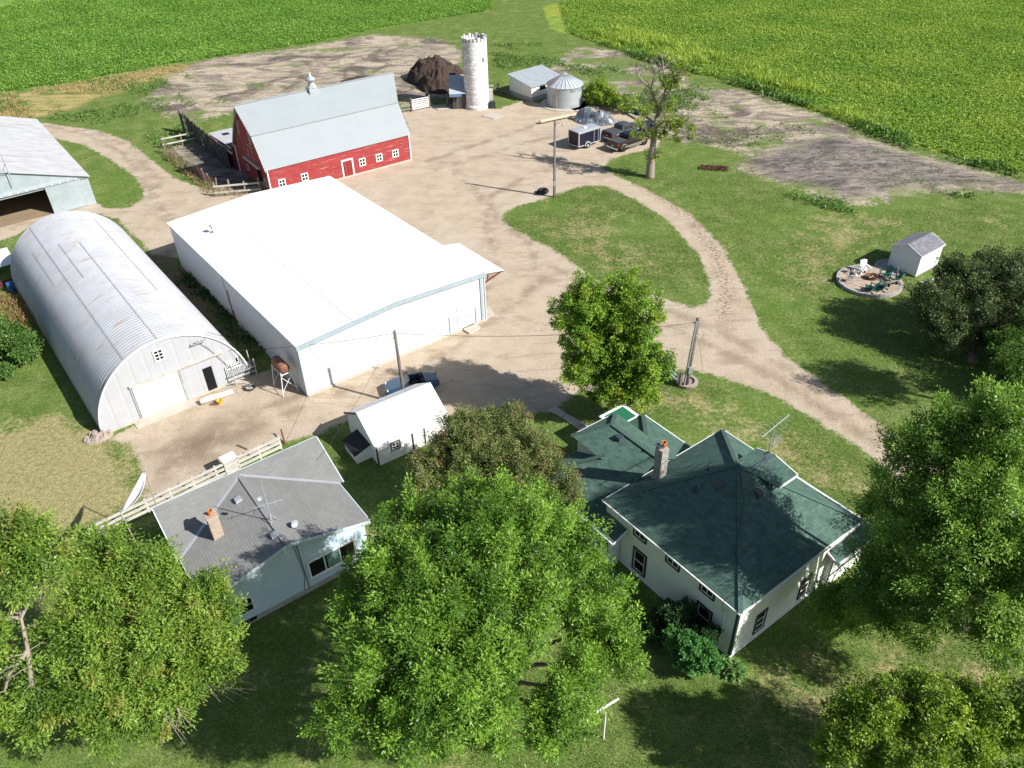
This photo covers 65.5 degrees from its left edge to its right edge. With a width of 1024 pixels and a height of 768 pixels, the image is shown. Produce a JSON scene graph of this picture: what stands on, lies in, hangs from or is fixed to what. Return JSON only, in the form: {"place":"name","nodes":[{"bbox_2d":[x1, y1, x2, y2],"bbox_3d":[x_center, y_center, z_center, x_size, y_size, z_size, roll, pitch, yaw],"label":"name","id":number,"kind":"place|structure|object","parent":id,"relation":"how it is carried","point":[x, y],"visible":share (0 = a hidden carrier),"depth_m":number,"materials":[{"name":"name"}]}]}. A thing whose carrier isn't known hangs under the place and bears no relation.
{"place":"outdoors","nodes":[
{"label":"outdoors","id":0,"kind":"place"},
{"bbox_2d":[0,247,11,267],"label":"tank","id":1,"kind":"object","parent":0,"point":[5,257],"visible":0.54,"depth_m":72.72,"materials":[{"name":"metal"}]},
{"bbox_2d":[0,101,941,500],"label":"gravel yard","id":2,"kind":"structure","parent":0,"point":[466,177],"depth_m":66.04,"materials":[{"name":"gravel"}]},
{"bbox_2d":[0,116,95,227],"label":"machine shed","id":3,"kind":"structure","parent":2,"relation":"on","point":[48,174],"depth_m":83.31,"materials":[{"name":"white paint"}]},
{"bbox_2d":[45,179,88,212],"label":"sliding door","id":4,"kind":"structure","parent":3,"relation":"in","point":[70,195],"depth_m":82.48,"materials":[{"name":"metal"}]},
{"bbox_2d":[199,389,232,404],"bbox_3d":[-20.881,0.896,56.270,2.299,0.453,0.453,-21,41,-24],"label":"birch log","id":5,"kind":"object","parent":2,"relation":"on","point":[207,399],"visible":1,"depth_m":56.08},
{"bbox_2d":[212,177,260,196],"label":"corral fence","id":6,"kind":"object","parent":2,"relation":"on","point":[243,184],"visible":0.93,"depth_m":84.95,"materials":[{"name":"grey wood"}]},
{"bbox_2d":[225,350,257,391],"bbox_3d":[-19.497,-0.892,57.280,2.602,2.139,1.697,-26,43,-29],"label":"pipe rack","id":7,"kind":"object","parent":2,"relation":"on","point":[251,367],"visible":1,"depth_m":57.55,"materials":[{"name":"metal"}]},
{"bbox_2d":[225,357,241,370],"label":"broken window","id":8,"kind":"structure","parent":7,"relation":"on","point":[235,362],"depth_m":57.20,"materials":[{"name":"white paint"}]},
{"bbox_2d":[271,355,298,396],"bbox_3d":[-16.248,-0.644,56.459,1.217,2.568,1.700,-26,43,-29],"label":"fuel tank","id":9,"kind":"object","parent":2,"relation":"on","point":[280,364],"visible":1,"depth_m":55.76,"materials":[{"name":"metal"}]},
{"bbox_2d":[232,72,411,189],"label":"barn","id":10,"kind":"structure","parent":2,"relation":"on","point":[341,130],"depth_m":86.52,"materials":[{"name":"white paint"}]},
{"bbox_2d":[245,160,260,186],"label":"sliding door","id":11,"kind":"structure","parent":10,"relation":"in","point":[252,171],"depth_m":87.13,"materials":[{"name":"red paint"}]},
{"bbox_2d":[341,158,354,176],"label":"door","id":12,"kind":"structure","parent":10,"relation":"in","point":[347,165],"depth_m":88.13,"materials":[{"name":"white paint"}]},
{"bbox_2d":[167,176,503,396],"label":"pole building","id":13,"kind":"structure","parent":2,"relation":"on","point":[300,268],"depth_m":61.93,"materials":[{"name":"white metal"}]},
{"bbox_2d":[456,304,468,329],"bbox_3d":[-3.831,-5.224,62.260,1.020,2.080,0.080,-26,43,-29],"label":"door","id":14,"kind":"structure","parent":13,"relation":"in","point":[462,311],"depth_m":62.21,"materials":[{"name":"white paint"}]},
{"bbox_2d":[392,330,403,389],"bbox_3d":[-7.527,-0.893,53.529,0.330,6.332,0.253,-21,41,-24],"label":"utility pole","id":15,"kind":"object","parent":2,"relation":"on","point":[398,361],"visible":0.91,"depth_m":52.97,"materials":[{"name":"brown wood"}]},
{"bbox_2d":[384,371,439,394],"bbox_3d":[-7.131,-0.119,56.425,3.830,1.207,1.632,-11,38,-13],"label":"pickup truck","id":16,"kind":"object","parent":2,"relation":"on","point":[393,385],"visible":0.53,"depth_m":56.33,"materials":[{"name":"blue paint"}]},
{"bbox_2d":[410,94,430,111],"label":"field gate","id":17,"kind":"structure","parent":2,"relation":"on","point":[427,99],"depth_m":106.57,"materials":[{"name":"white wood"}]},
{"bbox_2d":[433,102,452,109],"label":"concrete pad","id":18,"kind":"object","parent":2,"relation":"on","point":[442,107],"visible":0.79,"depth_m":107.55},
{"bbox_2d":[462,323,479,333],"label":"step","id":19,"kind":"structure","parent":2,"relation":"on","point":[473,327],"depth_m":62.73,"materials":[{"name":"concrete"}]},
{"bbox_2d":[461,33,495,110],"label":"silo","id":20,"kind":"object","parent":2,"relation":"on","point":[479,94],"visible":0.99,"depth_m":103.81,"materials":[{"name":"concrete"}]},
{"bbox_2d":[482,112,503,118],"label":"concrete pad","id":21,"kind":"object","parent":2,"relation":"on","point":[492,115],"visible":1,"depth_m":104.17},
{"bbox_2d":[539,113,576,123],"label":"timber beam","id":22,"kind":"structure","parent":2,"relation":"on","point":[543,121],"depth_m":101.81,"materials":[{"name":"brown wood"}]},
{"bbox_2d":[540,99,587,111],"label":"concrete pad","id":23,"kind":"object","parent":2,"relation":"on","point":[543,103],"visible":0.43,"depth_m":105.94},
{"bbox_2d":[546,73,582,108],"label":"grain bin","id":24,"kind":"object","parent":23,"relation":"on","point":[564,90],"visible":0.99,"depth_m":104.99,"materials":[{"name":"metal"}]},
{"bbox_2d":[568,121,600,147],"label":"cargo trailer","id":25,"kind":"object","parent":2,"relation":"on","point":[587,135],"visible":1,"depth_m":93.56,"materials":[{"name":"metal"}]},
{"bbox_2d":[572,101,603,111],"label":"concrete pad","id":26,"kind":"object","parent":2,"relation":"on","point":[593,106],"visible":0.43,"depth_m":106.24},
{"bbox_2d":[573,107,615,125],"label":"tarped heap","id":27,"kind":"object","parent":2,"relation":"on","point":[583,116],"visible":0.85,"depth_m":100.45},
{"bbox_2d":[582,74,659,123],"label":"green bush","id":28,"kind":"object","parent":2,"relation":"on","point":[599,91],"visible":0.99,"depth_m":104.85,"materials":[{"name":"green plant"}]},
{"bbox_2d":[601,121,640,138],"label":"pickup truck","id":29,"kind":"object","parent":2,"relation":"on","point":[618,128],"visible":0.58,"depth_m":95.47,"materials":[{"name":"paint"}]},
{"bbox_2d":[606,130,648,151],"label":"pickup truck","id":30,"kind":"object","parent":2,"relation":"on","point":[623,141],"visible":0.86,"depth_m":92.82,"materials":[{"name":"black paint"}]},
{"bbox_2d":[639,120,652,133],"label":"parked car","id":31,"kind":"object","parent":2,"relation":"on","point":[649,125],"visible":0.25,"depth_m":96.40,"materials":[{"name":"black paint"}]},
{"bbox_2d":[0,0,1023,767],"bbox_3d":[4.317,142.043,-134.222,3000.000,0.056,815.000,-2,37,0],"label":"lawn","id":32,"kind":"structure","parent":0,"point":[48,458],"depth_m":54.01,"materials":[{"name":"plant"}]},
{"bbox_2d":[0,361,16,380],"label":"wild bush","id":33,"kind":"object","parent":32,"relation":"on","point":[7,369],"visible":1,"depth_m":58.81,"materials":[{"name":"green plant"}]},
{"bbox_2d":[5,281,15,292],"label":"drum","id":34,"kind":"object","parent":32,"relation":"on","point":[10,286],"visible":0.98,"depth_m":69.21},
{"bbox_2d":[0,288,36,329],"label":"dry grass","id":35,"kind":"structure","parent":32,"relation":"on","point":[11,312],"depth_m":66.14,"materials":[{"name":"plant"}]},
{"bbox_2d":[0,310,44,367],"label":"wild bush","id":36,"kind":"object","parent":32,"relation":"on","point":[18,345],"visible":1,"depth_m":59.59,"materials":[{"name":"green plant"}]},
{"bbox_2d":[0,493,113,734],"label":"ash tree","id":37,"kind":"object","parent":32,"relation":"on","point":[25,551],"visible":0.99,"depth_m":28.60,"materials":[{"name":"green leaves"},{"name":"pale bark"}]},
{"bbox_2d":[83,429,112,444],"bbox_3d":[-27.690,3.374,53.193,2.090,0.628,1.540,-20,40,-23],"label":"stone pile","id":38,"kind":"object","parent":32,"relation":"on","point":[94,437],"visible":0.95,"depth_m":52.97,"materials":[{"name":"stone"}]},
{"bbox_2d":[0,60,202,117],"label":"dry grass","id":39,"kind":"structure","parent":32,"relation":"on","point":[96,82],"depth_m":118.71,"materials":[{"name":"plant"}]},
{"bbox_2d":[0,73,226,147],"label":"field weeds","id":40,"kind":"object","parent":32,"relation":"on","point":[127,88],"visible":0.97,"depth_m":111.35,"materials":[{"name":"green plant"}]},
{"bbox_2d":[0,517,249,764],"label":"ash tree","id":41,"kind":"object","parent":32,"relation":"on","point":[131,680],"visible":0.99,"depth_m":30.15,"materials":[{"name":"green leaves"},{"name":"pale bark"}]},
{"bbox_2d":[160,665,258,747],"bbox_3d":[-12.159,12.430,31.457,4.244,1.485,2.565,-28,44,-31],"label":"dead branch","id":42,"kind":"object","parent":41,"relation":"hanging from","point":[180,714],"visible":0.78,"depth_m":31.57,"materials":[{"name":"wood"}]},
{"bbox_2d":[10,210,250,431],"bbox_3d":[-31.585,-6.732,62.868,10.645,5.528,28.120,-26,43,-29],"label":"quonset hut","id":43,"kind":"object","parent":32,"relation":"on","point":[132,334],"visible":0.99,"depth_m":57.02,"materials":[{"name":"white paint"}]},
{"bbox_2d":[152,348,165,361],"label":"window","id":44,"kind":"structure","parent":43,"relation":"in","point":[158,354],"depth_m":53.33,"materials":[{"name":"white paint"}]},
{"bbox_2d":[130,370,188,417],"bbox_3d":[-24.161,0.708,54.721,3.400,2.690,0.070,-26,43,-29],"label":"sliding door","id":45,"kind":"structure","parent":43,"relation":"in","point":[161,393],"depth_m":54.68,"materials":[{"name":"white paint"}]},
{"bbox_2d":[202,366,217,390],"bbox_3d":[-21.462,-0.395,56.605,0.650,1.900,0.015,-26,43,-29],"label":"doorway","id":46,"kind":"structure","parent":43,"relation":"in","point":[208,372],"depth_m":56.58,"materials":[{"name":"black"}]},
{"bbox_2d":[120,470,159,586],"bbox_3d":[-19.193,7.617,42.111,1.270,6.416,4.358,-7,37,-7],"label":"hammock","id":47,"kind":"object","parent":32,"relation":"on","point":[137,490],"visible":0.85,"depth_m":41.14,"materials":[{"name":"fabric"}]},
{"bbox_2d":[161,132,194,148],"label":"corral fence","id":48,"kind":"object","parent":32,"relation":"on","point":[181,140],"visible":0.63,"depth_m":97.54,"materials":[{"name":"brown wood"}]},
{"bbox_2d":[93,435,281,532],"bbox_3d":[-19.508,6.021,48.728,11.603,1.350,0.670,-27,44,-30],"label":"board fence","id":49,"kind":"object","parent":32,"relation":"on","point":[230,461],"visible":0.8,"depth_m":48.85,"materials":[{"name":"paint"}]},
{"bbox_2d":[178,108,230,167],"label":"plank windbreak","id":50,"kind":"object","parent":32,"relation":"on","point":[205,141],"visible":0.94,"depth_m":95.38,"materials":[{"name":"grey wood"}]},
{"bbox_2d":[164,154,253,195],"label":"dry grass","id":51,"kind":"structure","parent":32,"relation":"on","point":[195,177],"depth_m":86.86,"materials":[{"name":"plant"}]},
{"bbox_2d":[175,271,264,357],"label":"field weeds","id":52,"kind":"object","parent":32,"relation":"on","point":[222,311],"visible":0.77,"depth_m":65.20,"materials":[{"name":"green plant"}]},
{"bbox_2d":[152,436,370,629],"bbox_3d":[-12.997,7.737,42.592,9.390,5.600,6.670,-25,42,-28],"label":"bungalow","id":53,"kind":"object","parent":32,"relation":"on","point":[280,562],"visible":0.84,"depth_m":41.56,"materials":[{"name":"grey"}]},
{"bbox_2d":[234,596,254,616],"bbox_3d":[-13.449,11.195,40.057,0.900,1.000,0.060,-25,42,-28],"label":"window","id":54,"kind":"structure","parent":53,"relation":"in","point":[250,603],"depth_m":40.17,"materials":[{"name":"glass"}]},
{"bbox_2d":[253,485,282,524],"bbox_3d":[-12.220,6.258,39.990,1.468,3.000,0.795,-6,37,-6],"label":"tv antenna","id":55,"kind":"object","parent":53,"relation":"on","point":[259,498],"visible":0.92,"depth_m":39.89,"materials":[{"name":"metal"}]},
{"bbox_2d":[306,538,357,579],"bbox_3d":[-9.514,9.276,42.275,2.800,1.300,0.070,-25,42,-28],"label":"window","id":56,"kind":"structure","parent":53,"relation":"in","point":[329,560],"depth_m":42.20,"materials":[{"name":"glass"}]},
{"bbox_2d":[342,382,447,466],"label":"utility shed","id":57,"kind":"structure","parent":32,"relation":"on","point":[388,428],"depth_m":50.78,"materials":[{"name":"white paint"}]},
{"bbox_2d":[390,439,400,451],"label":"window","id":58,"kind":"structure","parent":57,"relation":"in","point":[395,445],"depth_m":50.27,"materials":[{"name":"white wood"}]},
{"bbox_2d":[411,428,426,449],"bbox_3d":[-5.976,3.515,51.184,0.950,1.540,0.050,-23,42,-26],"label":"door","id":59,"kind":"structure","parent":57,"relation":"in","point":[416,435],"depth_m":51.15,"materials":[{"name":"white paint"}]},
{"bbox_2d":[448,72,466,108],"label":"feed house","id":60,"kind":"structure","parent":32,"relation":"on","point":[457,93],"depth_m":106.47,"materials":[{"name":"metal"}]},
{"bbox_2d":[296,461,652,767],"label":"ash tree","id":61,"kind":"object","parent":32,"relation":"on","point":[448,651],"visible":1,"depth_m":29.05,"materials":[{"name":"green plant"}]},
{"bbox_2d":[403,398,586,518],"bbox_3d":[-1.023,4.857,44.514,10.213,7.445,7.055,-2,37,0],"label":"apple tree","id":62,"kind":"object","parent":32,"relation":"on","point":[438,461],"visible":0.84,"depth_m":43.33,"materials":[{"name":"green plant"}]},
{"bbox_2d":[508,65,559,101],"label":"cattle shed","id":63,"kind":"structure","parent":32,"relation":"on","point":[528,84],"depth_m":109.44,"materials":[{"name":"white metal"}]},
{"bbox_2d":[553,120,563,196],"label":"light pole","id":64,"kind":"object","parent":32,"relation":"on","point":[554,173],"visible":1,"depth_m":80.71,"materials":[{"name":"grey wood"}]},
{"bbox_2d":[590,698,618,738],"bbox_3d":[4.077,14.913,35.045,1.592,2.260,0.294,-21,41,-24],"label":"clothesline post","id":65,"kind":"object","parent":32,"relation":"on","point":[612,702],"visible":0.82,"depth_m":34.68,"materials":[{"name":"metal"}]},
{"bbox_2d":[505,185,710,302],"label":"lawn grass","id":66,"kind":"structure","parent":32,"relation":"on","point":[529,227],"depth_m":74.46,"materials":[{"name":"plant"}]},
{"bbox_2d":[546,264,677,413],"bbox_3d":[6.365,-2.228,50.334,8.547,11.505,5.429,-2,37,0],"label":"maple tree","id":67,"kind":"object","parent":32,"relation":"on","point":[624,368],"visible":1,"depth_m":48.65,"materials":[{"name":"green plant"}]},
{"bbox_2d":[630,52,697,178],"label":"walnut tree","id":68,"kind":"object","parent":32,"relation":"on","point":[668,84],"visible":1,"depth_m":82.41,"materials":[{"name":"green plant"}]},
{"bbox_2d":[665,357,682,387],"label":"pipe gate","id":69,"kind":"structure","parent":32,"relation":"on","point":[680,379],"depth_m":55.99,"materials":[{"name":"grey metal"}]},
{"bbox_2d":[641,595,723,650],"bbox_3d":[8.210,11.736,39.016,3.982,2.518,2.958,-2,37,0],"label":"lilac bush","id":70,"kind":"object","parent":32,"relation":"on","point":[676,613],"visible":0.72,"depth_m":38.85,"materials":[{"name":"green plant"}]},
{"bbox_2d":[676,374,697,388],"bbox_3d":[12.411,-0.149,56.516,1.600,0.300,1.560,-2,37,0],"label":"stone ring","id":71,"kind":"object","parent":32,"relation":"on","point":[693,381],"visible":0.66,"depth_m":56.30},
{"bbox_2d":[683,317,703,385],"bbox_3d":[12.463,-1.999,54.645,0.962,5.816,0.638,-2,37,0],"label":"utility pole","id":72,"kind":"object","parent":32,"relation":"on","point":[689,369],"visible":0.99,"depth_m":54.44,"materials":[{"name":"grey wood"}]},
{"bbox_2d":[661,623,726,677],"bbox_3d":[8.432,12.865,37.466,3.192,2.546,2.020,15,40,21],"label":"hydrangea bush","id":73,"kind":"object","parent":32,"relation":"on","point":[695,655],"visible":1,"depth_m":37.01,"materials":[{"name":"green plant"}]},
{"bbox_2d":[542,404,876,657],"bbox_3d":[9.742,5.503,43.871,11.621,7.950,16.455,-25,43,-28],"label":"farmhouse","id":74,"kind":"object","parent":32,"relation":"on","point":[715,528],"visible":0.81,"depth_m":40.11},
{"bbox_2d":[631,545,646,577],"bbox_3d":[6.719,9.402,42.095,0.060,1.680,1.000,-25,43,-28],"label":"window","id":75,"kind":"structure","parent":74,"relation":"in","point":[639,559],"depth_m":42.09,"materials":[{"name":"glass"}]},
{"bbox_2d":[633,527,646,544],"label":"window","id":76,"kind":"structure","parent":74,"relation":"in","point":[635,532],"depth_m":41.06,"materials":[{"name":"glass"}]},
{"bbox_2d":[665,552,679,572],"bbox_3d":[7.974,8.832,39.509,0.060,0.700,0.960,-25,43,-28],"label":"window","id":77,"kind":"structure","parent":74,"relation":"in","point":[667,559],"depth_m":39.57,"materials":[{"name":"glass"}]},
{"bbox_2d":[695,600,712,626],"bbox_3d":[9.403,11.480,39.192,0.060,1.680,1.000,-25,43,-28],"label":"window","id":78,"kind":"structure","parent":74,"relation":"in","point":[705,614],"depth_m":39.01,"materials":[{"name":"glass"}]},
{"bbox_2d":[698,580,714,601],"bbox_3d":[9.325,9.877,38.048,0.060,0.700,0.960,-25,43,-28],"label":"window","id":79,"kind":"structure","parent":74,"relation":"in","point":[706,592],"depth_m":38.10,"materials":[{"name":"glass"}]},
{"bbox_2d":[752,607,768,635],"bbox_3d":[12.122,11.589,38.900,0.840,1.500,0.060,-25,43,-28],"label":"window","id":80,"kind":"structure","parent":74,"relation":"in","point":[760,619],"depth_m":38.88,"materials":[{"name":"glass"}]},
{"bbox_2d":[752,414,792,487],"bbox_3d":[12.715,3.383,39.268,2.254,3.600,1.255,-25,42,-28],"label":"tv antenna","id":81,"kind":"object","parent":74,"relation":"on","point":[766,454],"visible":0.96,"depth_m":38.91,"materials":[{"name":"metal"}]},
{"bbox_2d":[796,573,812,599],"bbox_3d":[14.879,10.299,40.523,0.840,1.500,0.060,-25,43,-28],"label":"window","id":82,"kind":"structure","parent":74,"relation":"in","point":[803,589],"depth_m":40.53,"materials":[{"name":"glass"}]},
{"bbox_2d":[700,164,727,170],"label":"rusty harrow","id":83,"kind":"object","parent":32,"relation":"on","point":[714,167],"visible":1,"depth_m":87.69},
{"bbox_2d":[558,375,891,521],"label":"lawn grass","id":84,"kind":"structure","parent":32,"relation":"on","point":[765,440],"depth_m":51.02,"materials":[{"name":"plant"}]},
{"bbox_2d":[719,657,748,682],"bbox_3d":[10.570,13.535,37.927,1.455,0.823,1.424,-2,37,0],"label":"hosta plant","id":85,"kind":"object","parent":32,"relation":"on","point":[739,669],"visible":0.97,"depth_m":37.70,"materials":[{"name":"green plant"}]},
{"bbox_2d":[608,160,1023,420],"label":"lawn grass","id":86,"kind":"structure","parent":32,"relation":"on","point":[729,183],"depth_m":71.58,"materials":[{"name":"plant"}]},
{"bbox_2d":[836,265,902,298],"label":"fire pit patio","id":87,"kind":"structure","parent":32,"relation":"on","point":[857,286],"depth_m":66.73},
{"bbox_2d":[860,259,871,273],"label":"garden chair","id":88,"kind":"object","parent":87,"relation":"on","point":[864,264],"visible":0.98,"depth_m":68.05,"materials":[{"name":"white paint"}]},
{"bbox_2d":[865,282,880,293],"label":"garden chair","id":89,"kind":"object","parent":87,"relation":"on","point":[870,288],"visible":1,"depth_m":65.42,"materials":[{"name":"green plastic"}]},
{"bbox_2d":[879,265,893,279],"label":"garden chair","id":90,"kind":"object","parent":87,"relation":"on","point":[889,270],"visible":0.98,"depth_m":67.13,"materials":[{"name":"green plastic"}]},
{"bbox_2d":[874,259,907,275],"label":"stone ring","id":91,"kind":"object","parent":32,"relation":"on","point":[883,263],"visible":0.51,"depth_m":69.48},
{"bbox_2d":[785,188,1002,214],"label":"field weeds","id":92,"kind":"object","parent":32,"relation":"on","point":[836,204],"visible":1,"depth_m":80.08,"materials":[{"name":"green plant"}]},
{"bbox_2d":[797,372,1023,684],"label":"ash tree","id":93,"kind":"object","parent":32,"relation":"on","point":[966,510],"visible":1,"depth_m":32.39,"materials":[{"name":"green plant"}]},
{"bbox_2d":[805,660,1023,767],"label":"young tree","id":94,"kind":"object","parent":32,"relation":"on","point":[888,720],"visible":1,"depth_m":29.29,"materials":[{"name":"green plant"}]},
{"bbox_2d":[887,232,945,276],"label":"garden shed","id":95,"kind":"structure","parent":32,"relation":"on","point":[915,254],"depth_m":67.82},
{"bbox_2d":[898,239,1023,364],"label":"crabapple tree","id":96,"kind":"object","parent":32,"relation":"on","point":[983,283],"visible":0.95,"depth_m":57.04,"materials":[{"name":"green plant"}]},
{"bbox_2d":[980,302,1023,407],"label":"shade tree","id":97,"kind":"object","parent":32,"relation":"on","point":[1012,368],"visible":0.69,"depth_m":53.02,"materials":[{"name":"green plant"}]},
{"bbox_2d":[0,0,1023,173],"bbox_3d":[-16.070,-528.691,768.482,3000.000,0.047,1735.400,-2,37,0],"label":"crop field","id":98,"kind":"structure","parent":0,"point":[553,14],"depth_m":129.60,"materials":[{"name":"plant"}]},
{"bbox_2d":[0,0,493,92],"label":"crop leaves","id":99,"kind":"object","parent":98,"relation":"on","point":[85,15],"visible":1,"depth_m":147.59,"materials":[{"name":"plant"}]},
{"bbox_2d":[558,0,1023,170],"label":"crop leaves","id":100,"kind":"object","parent":98,"relation":"on","point":[919,12],"visible":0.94,"depth_m":124.67,"materials":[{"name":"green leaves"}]},
{"bbox_2d":[548,406,587,429],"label":"sidewalk","id":101,"kind":"structure","parent":0,"point":[573,421],"depth_m":53.62,"materials":[{"name":"concrete"}]},
{"bbox_2d":[143,34,1023,204],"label":"bare soil","id":102,"kind":"structure","parent":0,"point":[809,161],"depth_m":103.67,"materials":[{"name":"soil"}]},
{"bbox_2d":[163,139,216,190],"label":"wire fence","id":103,"kind":"object","parent":102,"relation":"on","point":[205,176],"visible":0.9,"depth_m":89.88,"materials":[{"name":"grey wood"}]},
{"bbox_2d":[209,128,239,170],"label":"lean to shed","id":104,"kind":"object","parent":102,"relation":"on","point":[223,138],"visible":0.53,"depth_m":91.82,"materials":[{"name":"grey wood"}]},
{"bbox_2d":[407,54,462,93],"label":"compost pile","id":105,"kind":"object","parent":102,"relation":"on","point":[428,74],"visible":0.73,"depth_m":115.40,"materials":[{"name":"soil"}]},
{"bbox_2d":[493,40,715,120],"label":"field weeds","id":106,"kind":"object","parent":102,"relation":"on","point":[499,64],"visible":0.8,"depth_m":119.38,"materials":[{"name":"green plant"}]},
{"bbox_2d":[602,41,1023,177],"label":"field weeds","id":107,"kind":"object","parent":102,"relation":"on","point":[879,129],"visible":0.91,"depth_m":97.65,"materials":[{"name":"green plant"}]},
{"bbox_2d":[668,89,981,189],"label":"field weeds","id":108,"kind":"object","parent":102,"relation":"on","point":[734,139],"visible":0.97,"depth_m":95.66,"materials":[{"name":"green plant"}]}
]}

